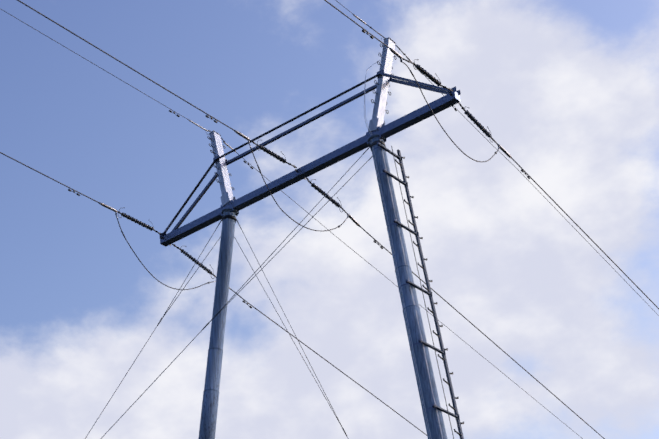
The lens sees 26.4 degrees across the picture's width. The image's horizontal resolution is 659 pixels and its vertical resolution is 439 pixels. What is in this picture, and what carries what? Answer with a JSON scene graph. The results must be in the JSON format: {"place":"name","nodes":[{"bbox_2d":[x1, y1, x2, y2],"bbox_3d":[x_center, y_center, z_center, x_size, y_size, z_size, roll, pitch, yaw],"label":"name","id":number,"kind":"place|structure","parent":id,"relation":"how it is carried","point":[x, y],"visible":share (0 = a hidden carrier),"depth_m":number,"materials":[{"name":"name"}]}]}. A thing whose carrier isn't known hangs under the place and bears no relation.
{"place":"outdoors","nodes":[
{"label":"outdoors","id":0,"kind":"place"},
{"bbox_2d":[0,0,658,438],"label":"sky","id":1,"kind":"structure","parent":0,"point":[569,89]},
{"label":"ground","id":2,"kind":"structure","parent":0,"visible":0},
{"bbox_2d":[0,0,658,438],"bbox_3d":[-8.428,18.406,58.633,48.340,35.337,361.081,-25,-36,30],"label":"transmission tower","id":3,"kind":"structure","parent":2,"relation":"on","point":[378,132],"depth_m":50.45,"materials":[{"name":"metal"}]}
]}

